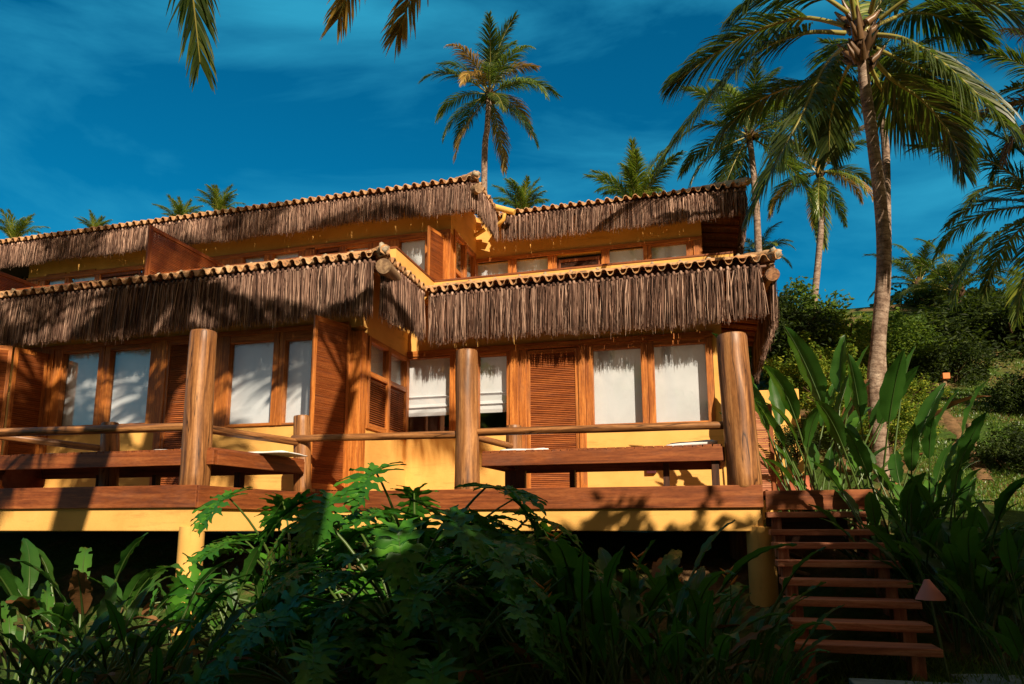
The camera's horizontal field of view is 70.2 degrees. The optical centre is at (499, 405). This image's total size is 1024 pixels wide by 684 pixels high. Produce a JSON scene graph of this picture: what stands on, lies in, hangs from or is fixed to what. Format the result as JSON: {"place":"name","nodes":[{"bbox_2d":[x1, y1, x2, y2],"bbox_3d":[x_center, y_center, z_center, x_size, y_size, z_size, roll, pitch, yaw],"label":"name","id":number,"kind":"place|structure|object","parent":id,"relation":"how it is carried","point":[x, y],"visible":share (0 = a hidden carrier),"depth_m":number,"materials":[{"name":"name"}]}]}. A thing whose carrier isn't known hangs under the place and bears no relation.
{"place":"outdoors","nodes":[
{"label":"outdoors","id":0,"kind":"place"},
{"bbox_2d":[0,301,1023,683],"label":"ground","id":1,"kind":"structure","parent":0,"point":[154,549],"depth_m":9.48,"materials":[{"name":"soil"}]},
{"bbox_2d":[0,208,49,237],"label":"palm tree","id":2,"kind":"object","parent":1,"relation":"on","point":[16,228],"visible":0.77,"depth_m":40.90,"materials":[{"name":"green plant"}]},
{"bbox_2d":[1,596,173,683],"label":"heliconia plant","id":3,"kind":"object","parent":1,"relation":"on","point":[8,614],"visible":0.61,"depth_m":5.27,"materials":[{"name":"green plant"}]},
{"bbox_2d":[0,538,202,683],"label":"heliconia plant","id":4,"kind":"object","parent":1,"relation":"on","point":[30,554],"visible":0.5,"depth_m":6.11,"materials":[{"name":"green plant"}]},
{"bbox_2d":[0,532,215,678],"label":"heliconia plant","id":5,"kind":"object","parent":1,"relation":"on","point":[80,589],"visible":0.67,"depth_m":6.34,"materials":[{"name":"green plant"}]},
{"bbox_2d":[0,582,253,683],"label":"heliconia plant","id":6,"kind":"object","parent":1,"relation":"on","point":[71,675],"visible":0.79,"depth_m":5.13,"materials":[{"name":"green plant"}]},
{"bbox_2d":[10,558,251,683],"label":"heliconia plant","id":7,"kind":"object","parent":1,"relation":"on","point":[136,640],"visible":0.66,"depth_m":5.53,"materials":[{"name":"green plant"}]},
{"bbox_2d":[4,599,261,683],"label":"heliconia plant","id":8,"kind":"object","parent":1,"relation":"on","point":[118,625],"visible":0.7,"depth_m":5.08,"materials":[{"name":"green plant"}]},
{"bbox_2d":[152,193,204,215],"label":"palm tree","id":9,"kind":"object","parent":1,"relation":"on","point":[180,208],"visible":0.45,"depth_m":37.81,"materials":[{"name":"green plant"}]},
{"bbox_2d":[165,0,220,92],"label":"palm tree","id":10,"kind":"object","parent":1,"relation":"on","point":[199,39],"visible":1,"depth_m":6.38,"materials":[{"name":"green plant"}]},
{"bbox_2d":[87,543,346,676],"bbox_3d":[-2.536,1.852,6.686,1.887,1.204,1.946,-3,-10,16],"label":"heliconia plant","id":11,"kind":"object","parent":1,"relation":"on","point":[250,560],"visible":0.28,"depth_m":6.54,"materials":[{"name":"green plant"}]},
{"bbox_2d":[194,183,245,209],"bbox_3d":[-13.466,-3.216,33.919,2.315,14.937,2.439,-8,-13,41],"label":"palm tree","id":12,"kind":"object","parent":1,"relation":"on","point":[221,201],"visible":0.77,"depth_m":34.75,"materials":[{"name":"green plant"}]},
{"bbox_2d":[147,553,348,671],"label":"heliconia plant","id":13,"kind":"object","parent":1,"relation":"on","point":[256,581],"visible":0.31,"depth_m":6.78,"materials":[{"name":"green plant"}]},
{"bbox_2d":[147,486,375,674],"bbox_3d":[-2.275,1.905,7.635,2.514,2.023,2.844,-3,-10,16],"label":"philodendron","id":14,"kind":"object","parent":1,"relation":"on","point":[217,550],"visible":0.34,"depth_m":6.85,"materials":[{"name":"green plant"}]},
{"bbox_2d":[181,567,446,683],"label":"philodendron","id":15,"kind":"object","parent":1,"relation":"on","point":[311,671],"visible":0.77,"depth_m":4.87,"materials":[{"name":"green plant"}]},
{"bbox_2d":[320,0,428,56],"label":"palm tree","id":16,"kind":"object","parent":1,"relation":"on","point":[341,11],"visible":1,"depth_m":7.45,"materials":[{"name":"green plant"}]},
{"bbox_2d":[245,488,512,671],"bbox_3d":[-1.267,1.696,6.851,2.271,1.725,2.218,6,-11,-33],"label":"philodendron","id":17,"kind":"object","parent":1,"relation":"on","point":[318,524],"visible":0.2,"depth_m":5.99,"materials":[{"name":"green plant"}]},
{"bbox_2d":[0,329,778,647],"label":"veranda","id":18,"kind":"object","parent":1,"relation":"on","point":[108,503],"visible":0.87,"depth_m":8.48,"materials":[{"name":"red wood"}]},
{"bbox_2d":[2,469,44,487],"bbox_3d":[-7.021,1.117,10.732,0.540,0.421,0.540,-3,-10,16],"label":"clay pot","id":19,"kind":"object","parent":18,"relation":"on","point":[22,478],"visible":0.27,"depth_m":10.53,"materials":[{"name":"ceramic"}]},
{"bbox_2d":[0,447,304,487],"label":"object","id":20,"kind":"object","parent":18,"relation":"on","point":[156,465],"visible":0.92,"depth_m":8.99,"materials":[{"name":"red wood"}]},
{"bbox_2d":[482,444,724,487],"bbox_3d":[1.345,0.861,9.355,2.950,0.506,1.285,-3,-10,16],"label":"bench","id":21,"kind":"object","parent":18,"relation":"on","point":[573,461],"visible":0.98,"depth_m":8.94,"materials":[{"name":"red wood"}]},
{"bbox_2d":[755,404,776,490],"bbox_3d":[3.373,0.590,9.378,0.303,1.208,0.060,-3,-10,16],"label":"screen panel","id":22,"kind":"object","parent":18,"relation":"attached to","point":[764,450],"visible":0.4,"depth_m":9.34,"materials":[{"name":"red wood"}]},
{"bbox_2d":[0,170,782,491],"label":"villa","id":23,"kind":"object","parent":1,"relation":"on","point":[370,310],"visible":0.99,"depth_m":11.82,"materials":[{"name":"yellow paint"}]},
{"bbox_2d":[39,269,100,285],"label":"window","id":24,"kind":"structure","parent":23,"relation":"in","point":[98,276],"depth_m":17.57,"materials":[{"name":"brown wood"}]},
{"bbox_2d":[47,342,159,426],"bbox_3d":[-6.566,-0.254,12.150,2.166,1.463,0.168,-3,-10,16],"label":"window","id":25,"kind":"structure","parent":23,"relation":"in","point":[90,370],"depth_m":12.19,"materials":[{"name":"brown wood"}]},
{"bbox_2d":[160,340,188,484],"bbox_3d":[-5.184,0.181,11.608,0.449,2.501,0.036,-3,-10,16],"label":"door","id":26,"kind":"structure","parent":23,"relation":"in","point":[176,367],"depth_m":11.67,"materials":[{"name":"brown wood"}]},
{"bbox_2d":[213,330,312,427],"bbox_3d":[-3.621,-0.386,11.327,1.907,1.478,0.167,-3,-10,16],"label":"window","id":27,"kind":"structure","parent":23,"relation":"in","point":[270,384],"depth_m":11.39,"materials":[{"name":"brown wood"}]},
{"bbox_2d":[236,250,304,263],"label":"window","id":28,"kind":"structure","parent":23,"relation":"in","point":[300,253],"depth_m":16.08,"materials":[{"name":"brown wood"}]},
{"bbox_2d":[340,236,426,272],"bbox_3d":[-2.398,-2.742,15.234,2.086,1.432,0.167,-3,-10,16],"label":"window","id":29,"kind":"structure","parent":23,"relation":"in","point":[414,248],"depth_m":15.22,"materials":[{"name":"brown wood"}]},
{"bbox_2d":[366,335,408,432],"bbox_3d":[-1.854,-0.237,11.724,0.160,1.430,1.520,-3,-10,16],"label":"window","id":30,"kind":"structure","parent":23,"relation":"in","point":[383,366],"depth_m":11.70,"materials":[{"name":"brown wood"}]},
{"bbox_2d":[399,351,509,431],"bbox_3d":[-0.759,-0.184,12.284,1.951,1.388,0.165,-3,-10,16],"label":"window","id":31,"kind":"structure","parent":23,"relation":"in","point":[431,379],"depth_m":12.35,"materials":[{"name":"white wood"}]},
{"bbox_2d":[453,229,475,277],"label":"window","id":32,"kind":"structure","parent":23,"relation":"in","point":[465,249],"depth_m":15.68,"materials":[{"name":"brown wood"}]},
{"bbox_2d":[476,255,557,275],"bbox_3d":[0.323,-2.610,16.254,1.964,1.513,0.167,-3,-10,16],"label":"window","id":33,"kind":"structure","parent":23,"relation":"in","point":[512,266],"depth_m":16.34,"materials":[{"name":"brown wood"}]},
{"bbox_2d":[527,347,579,487],"bbox_3d":[0.854,0.256,11.684,0.850,2.376,0.036,-3,-10,16],"label":"door","id":34,"kind":"structure","parent":23,"relation":"in","point":[552,374],"depth_m":11.73,"materials":[{"name":"brown wood"}]},
{"bbox_2d":[558,256,600,267],"bbox_3d":[1.733,-2.284,15.775,0.935,1.910,0.036,-3,-10,16],"label":"door","id":35,"kind":"structure","parent":23,"relation":"in","point":[562,263],"depth_m":15.91,"materials":[{"name":"red wood"}]},
{"bbox_2d":[601,241,693,263],"bbox_3d":[3.137,-2.723,15.466,1.930,1.472,0.167,-3,-10,16],"label":"window","id":36,"kind":"structure","parent":23,"relation":"in","point":[647,252],"depth_m":15.56,"materials":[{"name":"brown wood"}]},
{"bbox_2d":[585,337,715,424],"bbox_3d":[2.332,-0.320,11.421,1.959,1.367,0.167,-3,-10,16],"label":"window","id":37,"kind":"structure","parent":23,"relation":"in","point":[663,381],"depth_m":11.45,"materials":[{"name":"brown wood"}]},
{"bbox_2d":[260,461,547,655],"bbox_3d":[-0.787,1.589,7.322,2.868,1.915,2.954,-3,-10,16],"label":"philodendron","id":38,"kind":"object","parent":1,"relation":"on","point":[356,518],"visible":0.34,"depth_m":6.65,"materials":[{"name":"green plant"}]},
{"bbox_2d":[253,489,558,683],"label":"philodendron","id":39,"kind":"object","parent":1,"relation":"on","point":[400,566],"visible":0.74,"depth_m":5.14,"materials":[{"name":"green plant"}]},
{"bbox_2d":[333,573,570,683],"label":"philodendron","id":40,"kind":"object","parent":1,"relation":"on","point":[408,610],"visible":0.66,"depth_m":4.88,"materials":[{"name":"green plant"}]},
{"bbox_2d":[417,10,561,190],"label":"palm tree","id":41,"kind":"object","parent":1,"relation":"on","point":[492,65],"visible":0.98,"depth_m":40.71,"materials":[{"name":"green plant"}]},
{"bbox_2d":[367,552,630,683],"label":"philodendron","id":42,"kind":"object","parent":1,"relation":"on","point":[482,589],"visible":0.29,"depth_m":5.77,"materials":[{"name":"green plant"}]},
{"bbox_2d":[416,588,592,683],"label":"heliconia plant","id":43,"kind":"object","parent":1,"relation":"on","point":[444,602],"visible":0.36,"depth_m":5.35,"materials":[{"name":"green plant"}]},
{"bbox_2d":[428,511,595,667],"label":"philodendron","id":44,"kind":"object","parent":1,"relation":"on","point":[518,541],"visible":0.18,"depth_m":7.35,"materials":[{"name":"green plant"}]},
{"bbox_2d":[490,175,549,209],"bbox_3d":[0.794,-2.565,27.724,2.416,12.637,2.954,-3,-10,16],"label":"palm tree","id":45,"kind":"object","parent":1,"relation":"on","point":[520,200],"visible":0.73,"depth_m":28.20,"materials":[{"name":"green plant"}]},
{"bbox_2d":[409,498,706,666],"bbox_3d":[0.312,1.774,7.300,2.922,1.572,2.693,0,-10,1],"label":"plant","id":46,"kind":"object","parent":1,"relation":"on","point":[481,519],"visible":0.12,"depth_m":6.63,"materials":[{"name":"green plant"}]},
{"bbox_2d":[441,546,688,683],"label":"heliconia plant","id":47,"kind":"object","parent":1,"relation":"on","point":[581,573],"visible":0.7,"depth_m":5.20,"materials":[{"name":"green plant"}]},
{"bbox_2d":[452,538,682,679],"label":"heliconia plant","id":48,"kind":"object","parent":1,"relation":"on","point":[562,554],"visible":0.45,"depth_m":6.08,"materials":[{"name":"green plant"}]},
{"bbox_2d":[583,136,688,198],"bbox_3d":[4.736,-2.607,24.487,3.648,12.631,3.908,-3,-10,16],"label":"palm tree","id":49,"kind":"object","parent":1,"relation":"on","point":[635,183],"visible":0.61,"depth_m":24.76,"materials":[{"name":"green plant"}]},
{"bbox_2d":[503,519,796,678],"bbox_3d":[1.454,1.790,6.893,2.414,1.401,2.444,-3,-10,16],"label":"heliconia plant","id":50,"kind":"object","parent":1,"relation":"on","point":[670,559],"visible":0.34,"depth_m":6.69,"materials":[{"name":"green plant"}]},
{"bbox_2d":[523,570,789,683],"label":"heliconia plant","id":51,"kind":"object","parent":1,"relation":"on","point":[605,610],"visible":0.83,"depth_m":5.00,"materials":[{"name":"green plant"}]},
{"bbox_2d":[589,563,782,683],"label":"heliconia plant","id":52,"kind":"object","parent":1,"relation":"on","point":[702,583],"visible":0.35,"depth_m":5.99,"materials":[{"name":"green plant"}]},
{"bbox_2d":[602,590,795,683],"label":"heliconia plant","id":53,"kind":"object","parent":1,"relation":"on","point":[675,651],"visible":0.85,"depth_m":4.91,"materials":[{"name":"green plant"}]},
{"bbox_2d":[620,547,825,683],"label":"heliconia plant","id":54,"kind":"object","parent":1,"relation":"on","point":[693,602],"visible":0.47,"depth_m":6.04,"materials":[{"name":"green plant"}]},
{"bbox_2d":[646,592,844,683],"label":"heliconia plant","id":55,"kind":"object","parent":1,"relation":"on","point":[754,648],"visible":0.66,"depth_m":5.52,"materials":[{"name":"green plant"}]},
{"bbox_2d":[677,55,817,361],"bbox_3d":[7.545,-5.506,20.958,4.728,9.671,5.049,-3,-10,16],"label":"palm tree","id":56,"kind":"object","parent":1,"relation":"on","point":[732,170],"visible":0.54,"depth_m":21.37,"materials":[{"name":"green plant"}]},
{"bbox_2d":[677,628,837,683],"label":"heliconia plant","id":57,"kind":"object","parent":1,"relation":"on","point":[778,678],"visible":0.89,"depth_m":4.85,"materials":[{"name":"green plant"}]},
{"bbox_2d":[743,221,795,268],"bbox_3d":[8.481,-3.939,23.490,2.053,3.607,2.081,-3,-10,16],"label":"palm tree","id":58,"kind":"object","parent":1,"relation":"on","point":[764,243],"visible":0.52,"depth_m":23.47,"materials":[{"name":"green plant"}]},
{"bbox_2d":[756,389,803,519],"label":"garden wall","id":59,"kind":"structure","parent":1,"relation":"on","point":[766,395],"depth_m":11.01,"materials":[{"name":"yellow paint"}]},
{"bbox_2d":[765,419,822,464],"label":"bush","id":60,"kind":"object","parent":1,"relation":"on","point":[790,441],"visible":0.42,"depth_m":10.22,"materials":[{"name":"green plant"}]},
{"bbox_2d":[719,374,872,511],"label":"heliconia plant","id":61,"kind":"object","parent":1,"relation":"on","point":[812,420],"visible":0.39,"depth_m":9.48,"materials":[{"name":"green plant"}]},
{"bbox_2d":[748,287,843,389],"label":"bush","id":62,"kind":"object","parent":1,"relation":"on","point":[790,317],"visible":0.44,"depth_m":17.52,"materials":[{"name":"green plant"}]},
{"bbox_2d":[750,276,854,368],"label":"bush","id":63,"kind":"object","parent":1,"relation":"on","point":[801,290],"visible":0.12,"depth_m":19.79,"materials":[{"name":"green plant"}]},
{"bbox_2d":[762,334,866,400],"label":"bush","id":64,"kind":"object","parent":1,"relation":"on","point":[794,377],"visible":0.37,"depth_m":14.91,"materials":[{"name":"green plant"}]},
{"bbox_2d":[758,125,880,300],"bbox_3d":[9.700,-5.248,22.102,3.888,6.980,3.270,-5,-11,29],"label":"palm tree","id":65,"kind":"object","parent":1,"relation":"on","point":[823,189],"visible":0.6,"depth_m":22.60,"materials":[{"name":"green plant"}]},
{"bbox_2d":[654,0,1023,482],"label":"palm tree","id":66,"kind":"object","parent":1,"relation":"on","point":[827,127],"visible":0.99,"depth_m":12.16,"materials":[{"name":"green plant"}]},
{"bbox_2d":[756,401,922,528],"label":"heliconia plant","id":67,"kind":"object","parent":1,"relation":"on","point":[814,456],"visible":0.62,"depth_m":8.90,"materials":[{"name":"green plant"}]},
{"bbox_2d":[782,308,899,373],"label":"bush","id":68,"kind":"object","parent":1,"relation":"on","point":[863,340],"visible":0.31,"depth_m":17.24,"materials":[{"name":"green plant"}]},
{"bbox_2d":[712,333,990,511],"bbox_3d":[4.626,0.121,9.572,3.148,2.642,1.923,-5,-11,26],"label":"heliconia plant","id":69,"kind":"object","parent":1,"relation":"on","point":[787,392],"visible":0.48,"depth_m":9.46,"materials":[{"name":"green plant"}]},
{"bbox_2d":[763,489,943,683],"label":"staircase","id":70,"kind":"structure","parent":1,"relation":"on","point":[806,530],"depth_m":6.66,"materials":[{"name":"brown wood"}]},
{"bbox_2d":[799,367,908,433],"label":"bush","id":71,"kind":"object","parent":1,"relation":"on","point":[811,400],"visible":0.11,"depth_m":12.99,"materials":[{"name":"green plant"}]},
{"bbox_2d":[763,325,959,530],"bbox_3d":[4.195,0.293,8.820,2.294,2.478,1.687,-9,-13,42],"label":"heliconia plant","id":72,"kind":"object","parent":1,"relation":"on","point":[890,390],"visible":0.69,"depth_m":8.49,"materials":[{"name":"green plant"}]},
{"bbox_2d":[785,8,966,424],"bbox_3d":[7.305,-3.501,13.876,2.857,8.348,3.004,9,-13,-41],"label":"palm tree","id":73,"kind":"object","parent":1,"relation":"on","point":[885,152],"visible":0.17,"depth_m":13.83,"materials":[{"name":"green plant"}]},
{"bbox_2d":[804,472,955,575],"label":"heliconia plant","id":74,"kind":"object","parent":1,"relation":"on","point":[872,509],"visible":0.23,"depth_m":7.28,"materials":[{"name":"green plant"}]},
{"bbox_2d":[840,398,943,456],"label":"bush","id":75,"kind":"object","parent":1,"relation":"on","point":[905,425],"visible":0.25,"depth_m":11.63,"materials":[{"name":"green plant"}]},
{"bbox_2d":[810,412,993,588],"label":"heliconia plant","id":76,"kind":"object","parent":1,"relation":"on","point":[910,499],"visible":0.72,"depth_m":7.16,"materials":[{"name":"green plant"}]},
{"bbox_2d":[846,306,958,378],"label":"bush","id":77,"kind":"object","parent":1,"relation":"on","point":[909,332],"visible":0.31,"depth_m":17.60,"materials":[{"name":"green plant"}]},
{"bbox_2d":[848,678,958,683],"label":"step slab","id":78,"kind":"structure","parent":1,"relation":"on","point":[864,681],"depth_m":5.39,"materials":[{"name":"grey stone"}]},
{"bbox_2d":[887,368,953,415],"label":"bush","id":79,"kind":"object","parent":1,"relation":"on","point":[916,388],"visible":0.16,"depth_m":13.38,"materials":[{"name":"green plant"}]},
{"bbox_2d":[855,379,987,530],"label":"heliconia plant","id":80,"kind":"object","parent":1,"relation":"on","point":[896,463],"visible":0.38,"depth_m":7.91,"materials":[{"name":"green plant"}]},
{"bbox_2d":[819,477,1023,622],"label":"heliconia plant","id":81,"kind":"object","parent":1,"relation":"on","point":[1003,499],"visible":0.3,"depth_m":6.34,"materials":[{"name":"green plant"}]},
{"bbox_2d":[864,236,979,304],"bbox_3d":[14.006,-4.308,24.225,3.533,2.869,3.291,-3,-10,16],"label":"palm tree","id":82,"kind":"object","parent":1,"relation":"on","point":[919,274],"visible":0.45,"depth_m":23.92,"materials":[{"name":"green plant"}]},
{"bbox_2d":[869,264,980,309],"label":"bush","id":83,"kind":"object","parent":1,"relation":"on","point":[926,297],"visible":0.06,"depth_m":23.65,"materials":[{"name":"green plant"}]},
{"bbox_2d":[832,486,1023,606],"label":"heliconia plant","id":84,"kind":"object","parent":1,"relation":"on","point":[932,529],"visible":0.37,"depth_m":6.73,"materials":[{"name":"green plant"}]},
{"bbox_2d":[915,579,950,682],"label":"garden lamp","id":85,"kind":"object","parent":1,"relation":"on","point":[929,591],"visible":1,"depth_m":5.59,"materials":[{"name":"brown metal"}]},
{"bbox_2d":[858,439,1020,627],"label":"heliconia plant","id":86,"kind":"object","parent":1,"relation":"on","point":[953,483],"visible":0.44,"depth_m":6.79,"materials":[{"name":"green plant"}]},
{"bbox_2d":[861,504,1023,654],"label":"heliconia plant","id":87,"kind":"object","parent":1,"relation":"on","point":[966,543],"visible":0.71,"depth_m":6.04,"materials":[{"name":"green plant"}]},
{"bbox_2d":[889,298,1007,352],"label":"bush","id":88,"kind":"object","parent":1,"relation":"on","point":[952,330],"visible":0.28,"depth_m":18.77,"materials":[{"name":"green plant"}]},
{"bbox_2d":[888,288,1023,347],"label":"bush","id":89,"kind":"object","parent":1,"relation":"on","point":[975,300],"visible":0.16,"depth_m":19.45,"materials":[{"name":"green plant"}]},
{"bbox_2d":[889,229,1023,310],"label":"palm tree","id":90,"kind":"object","parent":1,"relation":"on","point":[948,266],"visible":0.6,"depth_m":21.83,"materials":[{"name":"green plant"}]},
{"bbox_2d":[889,518,1023,636],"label":"heliconia plant","id":91,"kind":"object","parent":1,"relation":"on","point":[1005,589],"visible":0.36,"depth_m":6.28,"materials":[{"name":"green plant"}]},
{"bbox_2d":[890,473,1023,596],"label":"heliconia plant","id":92,"kind":"object","parent":1,"relation":"on","point":[924,493],"visible":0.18,"depth_m":7.07,"materials":[{"name":"green plant"}]},
{"bbox_2d":[908,331,1017,386],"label":"bush","id":93,"kind":"object","parent":1,"relation":"on","point":[963,358],"visible":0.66,"depth_m":17.11,"materials":[{"name":"green plant"}]},
{"bbox_2d":[905,114,1023,330],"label":"palm tree","id":94,"kind":"object","parent":1,"relation":"on","point":[1017,304],"visible":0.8,"depth_m":14.02,"materials":[{"name":"green plant"}]},
{"bbox_2d":[907,522,1023,666],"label":"heliconia plant","id":95,"kind":"object","parent":1,"relation":"on","point":[975,606],"visible":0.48,"depth_m":6.07,"materials":[{"name":"green plant"}]},
{"bbox_2d":[934,528,1023,683],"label":"heliconia plant","id":96,"kind":"object","parent":1,"relation":"on","point":[1010,639],"visible":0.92,"depth_m":5.42,"materials":[{"name":"green plant"}]},
{"bbox_2d":[942,285,1023,360],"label":"bush","id":97,"kind":"object","parent":1,"relation":"on","point":[1014,339],"visible":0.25,"depth_m":18.62,"materials":[{"name":"green plant"}]},
{"bbox_2d":[950,674,1023,683],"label":"flagstone","id":98,"kind":"object","parent":1,"relation":"on","point":[985,680],"visible":0.59,"depth_m":5.48,"materials":[{"name":"grey stone"}]},
{"bbox_2d":[959,497,1023,608],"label":"heliconia plant","id":99,"kind":"object","parent":1,"relation":"on","point":[984,515],"visible":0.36,"depth_m":6.55,"materials":[{"name":"green plant"}]},
{"bbox_2d":[962,420,1023,475],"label":"bush","id":100,"kind":"object","parent":1,"relation":"on","point":[1001,452],"visible":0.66,"depth_m":10.70,"materials":[{"name":"green plant"}]},
{"bbox_2d":[963,27,1023,189],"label":"palm tree","id":101,"kind":"object","parent":1,"relation":"on","point":[1001,56],"visible":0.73,"depth_m":13.26,"materials":[{"name":"green plant"}]},
{"bbox_2d":[969,367,1023,417],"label":"bush","id":102,"kind":"object","parent":1,"relation":"on","point":[1002,397],"visible":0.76,"depth_m":13.03,"materials":[{"name":"green plant"}]},
{"bbox_2d":[0,0,1023,309],"label":"sky","id":103,"kind":"structure","parent":0,"point":[100,113],"materials":[{"name":"blue"}]},
{"bbox_2d":[736,650,1023,683],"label":"grass","id":104,"kind":"structure","parent":0,"point":[898,674],"depth_m":5.88,"materials":[{"name":"green plant"}]},
{"bbox_2d":[942,411,991,479],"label":"path","id":105,"kind":"structure","parent":0,"point":[952,424],"depth_m":12.27,"materials":[{"name":"brown stone"}]},
{"bbox_2d":[911,317,1023,511],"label":"grass","id":106,"kind":"structure","parent":0,"point":[963,394],"depth_m":12.01,"materials":[{"name":"green plant"}]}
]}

